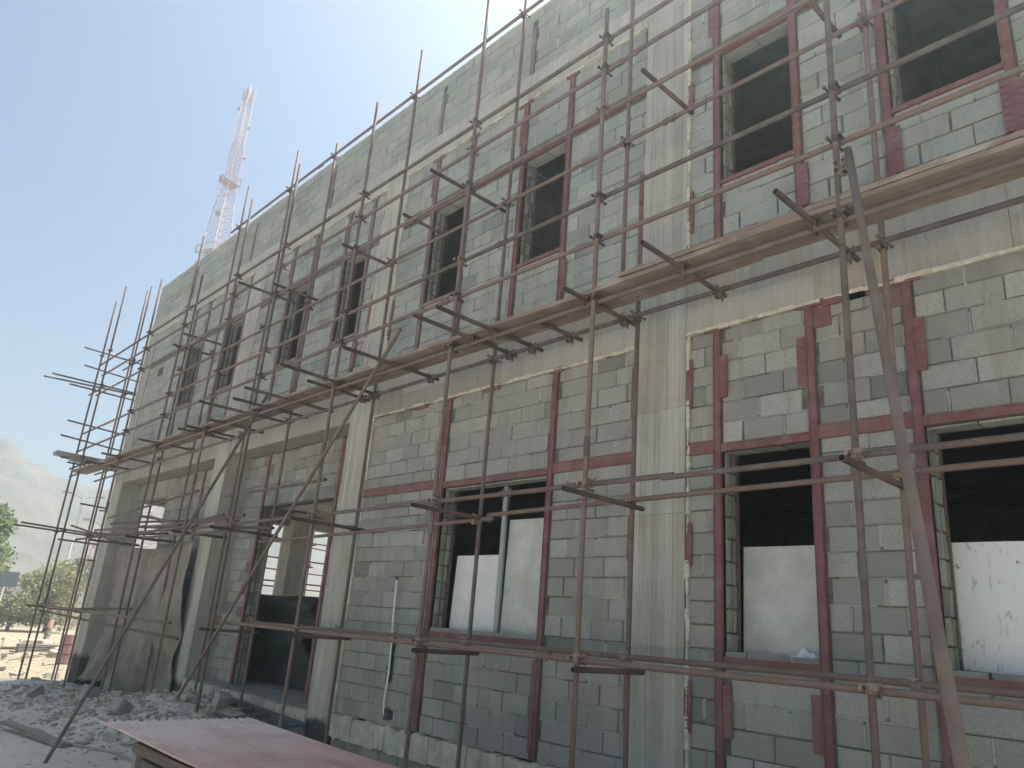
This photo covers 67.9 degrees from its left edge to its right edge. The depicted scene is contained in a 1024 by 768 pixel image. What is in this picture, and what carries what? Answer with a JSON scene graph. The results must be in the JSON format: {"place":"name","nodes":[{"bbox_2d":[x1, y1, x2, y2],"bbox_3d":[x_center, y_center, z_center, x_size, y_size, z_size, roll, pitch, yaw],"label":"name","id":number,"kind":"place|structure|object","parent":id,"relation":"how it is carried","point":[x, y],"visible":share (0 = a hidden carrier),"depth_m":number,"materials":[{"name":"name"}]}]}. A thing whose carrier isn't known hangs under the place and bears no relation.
{"place":"outdoors","nodes":[
{"label":"outdoors","id":0,"kind":"place"},
{"bbox_2d":[0,622,244,767],"bbox_3d":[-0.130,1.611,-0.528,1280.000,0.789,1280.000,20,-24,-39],"label":"ground","id":1,"kind":"structure","parent":0,"point":[15,751],"depth_m":11.38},
{"bbox_2d":[0,502,18,575],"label":"broadleaf tree","id":2,"kind":"object","parent":1,"relation":"on","point":[6,522],"visible":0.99,"depth_m":36.80,"materials":[{"name":"green plant"}]},
{"bbox_2d":[0,571,19,600],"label":"road sign","id":3,"kind":"object","parent":1,"relation":"on","point":[9,579],"visible":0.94,"depth_m":40.71,"materials":[{"name":"metal"}]},
{"bbox_2d":[1,636,18,649],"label":"boulder","id":4,"kind":"object","parent":1,"relation":"on","point":[8,642],"visible":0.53,"depth_m":26.30,"materials":[{"name":"stone"}]},
{"bbox_2d":[0,572,47,630],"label":"bush","id":5,"kind":"object","parent":1,"relation":"on","point":[13,610],"visible":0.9,"depth_m":43.37,"materials":[{"name":"green plant"}]},
{"bbox_2d":[0,648,49,654],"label":"steel rod","id":6,"kind":"object","parent":1,"relation":"on","point":[26,651],"visible":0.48,"depth_m":24.44,"materials":[{"name":"metal"}]},
{"bbox_2d":[2,647,57,649],"bbox_3d":[-14.614,8.454,24.034,2.672,0.277,0.032,14,-20,-27],"label":"steel rod","id":7,"kind":"object","parent":1,"relation":"on","point":[29,647],"visible":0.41,"depth_m":23.80,"materials":[{"name":"brown metal"}]},
{"bbox_2d":[8,654,56,660],"bbox_3d":[-13.867,8.408,23.354,2.672,0.287,0.032,14,-20,-27],"label":"steel rod","id":8,"kind":"object","parent":1,"relation":"on","point":[32,657],"visible":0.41,"depth_m":23.04,"materials":[{"name":"brown metal"}]},
{"bbox_2d":[14,638,52,649],"bbox_3d":[-16.669,9.113,26.533,1.037,0.430,0.548,4,-18,1],"label":"boulder","id":9,"kind":"object","parent":1,"relation":"on","point":[39,641],"visible":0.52,"depth_m":26.43,"materials":[{"name":"stone"}]},
{"bbox_2d":[1,720,69,748],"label":"timber batten","id":10,"kind":"object","parent":1,"relation":"on","point":[37,735],"visible":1,"depth_m":10.58,"materials":[{"name":"wood"}]},
{"bbox_2d":[15,643,58,651],"bbox_3d":[-15.887,9.105,26.173,0.329,0.288,2.018,-11,-24,40],"label":"timber baulk","id":11,"kind":"object","parent":1,"relation":"on","point":[31,645],"visible":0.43,"depth_m":25.74,"materials":[{"name":"grey wood"}]},
{"bbox_2d":[21,652,56,657],"bbox_3d":[-13.844,8.494,23.921,2.672,0.338,0.032,14,-20,-27],"label":"steel rod","id":12,"kind":"object","parent":1,"relation":"on","point":[39,654],"visible":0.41,"depth_m":23.51,"materials":[{"name":"metal"}]},
{"bbox_2d":[0,594,84,625],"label":"boundary wall","id":13,"kind":"structure","parent":1,"relation":"on","point":[77,606],"depth_m":60.59,"materials":[{"name":"beige concrete"}]},
{"bbox_2d":[0,577,88,602],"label":"building","id":14,"kind":"structure","parent":1,"relation":"on","point":[17,588],"depth_m":75.20,"materials":[{"name":"beige concrete"}]},
{"bbox_2d":[43,610,56,639],"bbox_3d":[-19.829,10.450,32.624,0.260,1.440,0.260,20,-24,-39],"label":"bollard","id":15,"kind":"object","parent":1,"relation":"on","point":[49,627],"visible":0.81,"depth_m":32.56,"materials":[{"name":"orange paint"}]},
{"bbox_2d":[46,647,58,657],"bbox_3d":[-14.757,8.739,24.556,0.550,0.478,0.477,-3,-19,21],"label":"boulder","id":16,"kind":"object","parent":1,"relation":"on","point":[52,651],"visible":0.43,"depth_m":24.39,"materials":[{"name":"stone"}]},
{"bbox_2d":[22,559,88,631],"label":"bush","id":17,"kind":"object","parent":1,"relation":"on","point":[58,592],"visible":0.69,"depth_m":45.36,"materials":[{"name":"green plant"}]},
{"bbox_2d":[0,721,131,762],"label":"ground hose","id":18,"kind":"object","parent":1,"relation":"on","point":[122,756],"visible":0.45,"depth_m":9.84,"materials":[{"name":"grey rubber"}]},
{"bbox_2d":[57,634,76,664],"bbox_3d":[-13.532,8.141,23.320,0.580,0.855,0.580,20,-24,-39],"label":"water barrel","id":19,"kind":"object","parent":1,"relation":"on","point":[67,650],"visible":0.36,"depth_m":23.08,"materials":[{"name":"plastic"}]},
{"bbox_2d":[60,555,95,598],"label":"broadleaf tree","id":20,"kind":"object","parent":1,"relation":"on","point":[77,562],"visible":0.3,"depth_m":66.23,"materials":[{"name":"green plant"}]},
{"bbox_2d":[63,491,104,572],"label":"street lamp","id":21,"kind":"object","parent":1,"relation":"on","point":[68,556],"visible":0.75,"depth_m":51.52,"materials":[{"name":"metal"}]},
{"bbox_2d":[75,518,100,629],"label":"street lamp","id":22,"kind":"object","parent":1,"relation":"on","point":[90,569],"visible":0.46,"depth_m":53.76,"materials":[{"name":"metal"}]},
{"bbox_2d":[0,638,257,767],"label":"rubble","id":23,"kind":"object","parent":1,"relation":"on","point":[138,696],"visible":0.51,"depth_m":12.04,"materials":[{"name":"grey concrete"}]},
{"bbox_2d":[26,684,44,697],"bbox_3d":[-9.118,5.898,14.571,0.282,0.292,0.287,20,-24,-39],"label":"broken block","id":24,"kind":"object","parent":23,"relation":"on","point":[35,690],"depth_m":14.52,"materials":[{"name":"concrete"}]},
{"bbox_2d":[78,684,100,699],"bbox_3d":[-7.386,5.419,13.269,0.230,0.343,0.320,-8,-22,33],"label":"broken block","id":25,"kind":"object","parent":23,"relation":"on","point":[94,692],"depth_m":13.24,"materials":[{"name":"concrete"}]},
{"bbox_2d":[106,697,133,714],"bbox_3d":[-5.965,4.937,11.589,0.239,0.303,0.300,-7,-21,31],"label":"broken block","id":26,"kind":"object","parent":23,"relation":"on","point":[119,706],"depth_m":11.53,"materials":[{"name":"concrete"}]},
{"bbox_2d":[212,690,233,709],"bbox_3d":[-4.260,4.667,11.245,0.250,0.266,0.308,17,-22,-33],"label":"broken block","id":27,"kind":"object","parent":23,"relation":"on","point":[221,699],"depth_m":11.17,"materials":[{"name":"concrete"}]},
{"bbox_2d":[194,697,305,728],"bbox_3d":[-3.977,4.844,11.194,2.400,0.060,0.700,-9,-15,43],"label":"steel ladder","id":28,"kind":"object","parent":23,"relation":"on","point":[275,716],"visible":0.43,"depth_m":11.03,"materials":[{"name":"grey metal"}]},
{"bbox_2d":[131,742,194,767],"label":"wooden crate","id":29,"kind":"object","parent":1,"relation":"on","point":[145,755],"visible":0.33,"depth_m":5.78,"materials":[{"name":"brown wood"}]},
{"bbox_2d":[99,717,398,767],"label":"corrugated sheet","id":30,"kind":"object","parent":29,"relation":"on","point":[240,742],"visible":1,"depth_m":6.05,"materials":[{"name":"red metal"}]},
{"bbox_2d":[14,286,326,679],"bbox_3d":[-8.403,3.334,23.047,11.293,10.900,1.500,20,-24,-39],"label":"tube scaffold","id":31,"kind":"object","parent":1,"relation":"on","point":[131,362],"visible":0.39,"depth_m":20.45,"materials":[{"name":"brown metal"}]},
{"bbox_2d":[53,450,118,465],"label":"scaffold plank","id":32,"kind":"object","parent":31,"relation":"on","point":[58,453],"visible":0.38,"depth_m":20.32,"materials":[{"name":"brown wood"}]},
{"bbox_2d":[69,458,118,469],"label":"scaffold plank","id":33,"kind":"object","parent":31,"relation":"on","point":[77,460],"visible":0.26,"depth_m":20.09,"materials":[{"name":"brown wood"}]},
{"bbox_2d":[39,0,1023,767],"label":"tube scaffold","id":34,"kind":"object","parent":1,"relation":"on","point":[901,476],"visible":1,"depth_m":7.69,"materials":[{"name":"brown metal"}]},
{"bbox_2d":[72,454,116,472],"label":"scaffold plank","id":35,"kind":"object","parent":34,"relation":"on","point":[103,461],"visible":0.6,"depth_m":19.00,"materials":[{"name":"brown wood"}]},
{"bbox_2d":[71,525,117,541],"bbox_3d":[-10.028,3.579,18.237,2.265,0.448,0.049,-8,-22,33],"label":"loose pipe","id":36,"kind":"object","parent":34,"relation":"on","point":[85,530],"visible":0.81,"depth_m":18.33,"materials":[{"name":"metal"}]},
{"bbox_2d":[75,534,122,539],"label":"loose pipe","id":37,"kind":"object","parent":34,"relation":"on","point":[97,537],"visible":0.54,"depth_m":17.80,"materials":[{"name":"metal"}]},
{"bbox_2d":[82,457,134,474],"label":"scaffold plank","id":38,"kind":"object","parent":34,"relation":"on","point":[102,468],"visible":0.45,"depth_m":19.29,"materials":[{"name":"brown wood"}]},
{"bbox_2d":[94,525,145,530],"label":"loose pipe","id":39,"kind":"object","parent":34,"relation":"on","point":[130,527],"visible":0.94,"depth_m":16.92,"materials":[{"name":"metal"}]},
{"bbox_2d":[92,532,168,534],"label":"loose pipe","id":40,"kind":"object","parent":34,"relation":"on","point":[164,533],"visible":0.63,"depth_m":15.77,"materials":[{"name":"metal"}]},
{"bbox_2d":[78,540,193,692],"bbox_3d":[-8.257,5.073,16.540,0.466,3.176,5.801,19,-23,-38],"label":"tarpaulin","id":41,"kind":"object","parent":34,"relation":"hanging from","point":[130,668],"visible":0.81,"depth_m":15.89,"materials":[{"name":"grey fabric"}]},
{"bbox_2d":[112,524,179,530],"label":"loose pipe","id":42,"kind":"object","parent":34,"relation":"on","point":[165,525],"visible":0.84,"depth_m":14.72,"materials":[{"name":"metal"}]},
{"bbox_2d":[110,520,193,524],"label":"loose pipe","id":43,"kind":"object","parent":34,"relation":"on","point":[152,521],"visible":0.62,"depth_m":16.11,"materials":[{"name":"brown metal"}]},
{"bbox_2d":[110,526,195,534],"bbox_3d":[-7.009,2.904,15.107,0.049,0.088,5.602,21,-24,-41],"label":"loose pipe","id":44,"kind":"object","parent":34,"relation":"on","point":[133,532],"visible":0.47,"depth_m":15.80,"materials":[{"name":"brown metal"}]},
{"bbox_2d":[117,431,189,456],"bbox_3d":[-7.658,1.311,16.220,0.218,0.054,4.100,20,-24,-39],"label":"scaffold plank","id":45,"kind":"object","parent":34,"relation":"on","point":[174,437],"visible":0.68,"depth_m":16.09,"materials":[{"name":"brown wood"}]},
{"bbox_2d":[134,437,199,457],"bbox_3d":[-7.459,1.349,16.321,0.212,0.054,3.894,20,-24,-39],"label":"scaffold plank","id":46,"kind":"object","parent":34,"relation":"on","point":[168,447],"visible":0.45,"depth_m":16.22,"materials":[{"name":"brown wood"}]},
{"bbox_2d":[107,530,232,540],"bbox_3d":[-6.684,2.892,14.505,0.059,0.108,6.500,20,-24,-39],"label":"loose pipe","id":47,"kind":"object","parent":34,"relation":"on","point":[174,535],"visible":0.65,"depth_m":14.03,"materials":[{"name":"metal"}]},
{"bbox_2d":[149,515,194,528],"bbox_3d":[-6.607,2.659,14.710,0.050,0.408,2.808,19,-23,-38],"label":"loose pipe","id":48,"kind":"object","parent":34,"relation":"on","point":[166,521],"visible":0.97,"depth_m":14.80,"materials":[{"name":"metal"}]},
{"bbox_2d":[137,513,224,535],"bbox_3d":[-6.471,2.734,14.680,3.809,0.308,0.050,-13,-25,42],"label":"loose pipe","id":49,"kind":"object","parent":34,"relation":"on","point":[222,514],"visible":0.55,"depth_m":13.95,"materials":[{"name":"metal"}]},
{"bbox_2d":[154,514,231,529],"bbox_3d":[-6.407,2.736,14.672,0.068,0.148,5.305,19,-23,-37],"label":"loose pipe","id":50,"kind":"object","parent":34,"relation":"on","point":[207,519],"visible":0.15,"depth_m":13.53,"materials":[{"name":"brown metal"}]},
{"bbox_2d":[152,514,245,531],"bbox_3d":[-5.712,2.517,13.701,3.705,0.188,0.058,-13,-25,43],"label":"loose pipe","id":51,"kind":"object","parent":34,"relation":"on","point":[206,522],"visible":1,"depth_m":13.39,"materials":[{"name":"brown metal"}]},
{"bbox_2d":[161,526,274,529],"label":"loose pipe","id":52,"kind":"object","parent":34,"relation":"on","point":[257,527],"visible":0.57,"depth_m":12.62,"materials":[{"name":"brown metal"}]},
{"bbox_2d":[182,398,287,434],"bbox_3d":[-4.939,0.613,13.405,0.218,0.054,4.050,20,-24,-39],"label":"scaffold plank","id":53,"kind":"object","parent":34,"relation":"on","point":[271,403],"visible":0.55,"depth_m":13.09,"materials":[{"name":"brown wood"}]},
{"bbox_2d":[195,404,302,438],"bbox_3d":[-4.838,0.679,13.618,0.227,0.054,4.144,20,-24,-39],"label":"scaffold plank","id":54,"kind":"object","parent":34,"relation":"on","point":[268,414],"visible":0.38,"depth_m":13.30,"materials":[{"name":"brown wood"}]},
{"bbox_2d":[281,342,438,401],"bbox_3d":[-2.220,-0.092,10.592,0.218,0.054,4.100,20,-24,-39],"label":"scaffold plank","id":55,"kind":"object","parent":34,"relation":"on","point":[415,354],"visible":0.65,"depth_m":10.20,"materials":[{"name":"brown wood"}]},
{"bbox_2d":[295,355,454,405],"bbox_3d":[-2.090,-0.032,10.780,0.234,0.054,4.276,20,-24,-39],"label":"scaffold plank","id":56,"kind":"object","parent":34,"relation":"on","point":[402,372],"visible":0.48,"depth_m":10.43,"materials":[{"name":"brown wood"}]},
{"bbox_2d":[429,237,746,351],"bbox_3d":[0.498,-0.790,7.777,0.218,0.054,4.150,20,-24,-39],"label":"scaffold plank","id":57,"kind":"object","parent":34,"relation":"on","point":[696,258],"visible":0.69,"depth_m":7.23,"materials":[{"name":"brown wood"}]},
{"bbox_2d":[446,254,761,357],"bbox_3d":[0.643,-0.734,7.949,0.234,0.054,4.178,20,-24,-39],"label":"scaffold plank","id":58,"kind":"object","parent":34,"relation":"on","point":[717,270],"visible":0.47,"depth_m":7.46,"materials":[{"name":"brown wood"}]},
{"bbox_2d":[618,129,1023,277],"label":"scaffold plank","id":59,"kind":"object","parent":34,"relation":"on","point":[945,160],"visible":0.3,"depth_m":5.61,"materials":[{"name":"brown wood"}]},
{"bbox_2d":[720,137,1023,248],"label":"scaffold plank","id":60,"kind":"object","parent":34,"relation":"on","point":[972,164],"visible":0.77,"depth_m":5.37,"materials":[{"name":"brown wood"}]},
{"bbox_2d":[754,165,1023,258],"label":"scaffold plank","id":61,"kind":"object","parent":34,"relation":"on","point":[1012,174],"visible":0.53,"depth_m":5.57,"materials":[{"name":"brown wood"}]},
{"bbox_2d":[66,0,1023,767],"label":"unfinished building","id":62,"kind":"structure","parent":1,"relation":"on","point":[756,372],"depth_m":8.48,"materials":[{"name":"concrete"}]},
{"bbox_2d":[247,594,318,689],"bbox_3d":[-4.796,5.227,15.748,1.748,1.636,4.900,20,-24,-39],"label":"sheeted stack","id":63,"kind":"object","parent":62,"relation":"on","point":[269,655],"visible":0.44,"depth_m":14.40,"materials":[{"name":"black plastic"}]},
{"bbox_2d":[382,577,397,719],"bbox_3d":[-1.504,3.356,9.719,0.093,1.736,0.215,20,-24,-39],"label":"conduit pipe","id":64,"kind":"object","parent":62,"relation":"attached to","point":[387,714],"visible":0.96,"depth_m":9.65,"materials":[{"name":"white plastic"}]},
{"bbox_2d":[449,555,498,631],"bbox_3d":[-0.441,2.588,9.312,0.058,0.970,0.860,20,-24,-39],"label":"window board","id":65,"kind":"object","parent":62,"relation":"attached to","point":[484,604],"depth_m":9.33,"materials":[{"name":"white wood"}]},
{"bbox_2d":[493,487,509,632],"bbox_3d":[-0.127,2.103,9.076,0.035,1.770,0.065,20,-24,-39],"label":"metal stud","id":66,"kind":"object","parent":62,"relation":"attached to","point":[500,569],"visible":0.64,"depth_m":9.04,"materials":[{"name":"metal"}]},
{"bbox_2d":[500,518,543,635],"bbox_3d":[0.222,2.217,8.710,0.058,1.360,0.870,20,-24,-39],"label":"window board","id":67,"kind":"object","parent":62,"relation":"attached to","point":[519,613],"depth_m":8.81,"materials":[{"name":"white wood"}]},
{"bbox_2d":[744,545,818,656],"bbox_3d":[2.327,1.860,6.454,0.058,0.960,0.790,20,-24,-39],"label":"window board","id":68,"kind":"object","parent":62,"relation":"attached to","point":[780,607],"depth_m":6.50,"materials":[{"name":"white wood"}]},
{"bbox_2d":[790,646,819,658],"bbox_3d":[2.345,2.152,6.076,0.080,0.113,0.335,20,-24,-39],"label":"crumpled sheet","id":69,"kind":"object","parent":62,"relation":"on","point":[803,652],"visible":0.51,"depth_m":6.07,"materials":[{"name":"white plastic"}]},
{"bbox_2d":[962,670,991,677],"bbox_3d":[3.248,1.947,5.082,0.060,0.038,0.430,20,-24,-39],"label":"timber lath","id":70,"kind":"object","parent":62,"relation":"on","point":[990,675],"visible":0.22,"depth_m":5.14,"materials":[{"name":"wood"}]},
{"bbox_2d":[951,541,1023,675],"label":"window board","id":71,"kind":"object","parent":62,"relation":"attached to","point":[989,580],"depth_m":5.36,"materials":[{"name":"white wood"}]},
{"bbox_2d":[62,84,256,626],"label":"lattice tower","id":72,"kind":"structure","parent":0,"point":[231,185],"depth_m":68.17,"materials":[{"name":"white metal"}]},
{"bbox_2d":[0,439,327,596],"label":"mountains","id":73,"kind":"structure","parent":0,"point":[31,492],"depth_m":227.48,"materials":[{"name":"grey stone"}]},
{"bbox_2d":[0,0,549,533],"label":"sky","id":74,"kind":"structure","parent":0,"point":[118,118],"materials":[{"name":"blue"}]}
]}

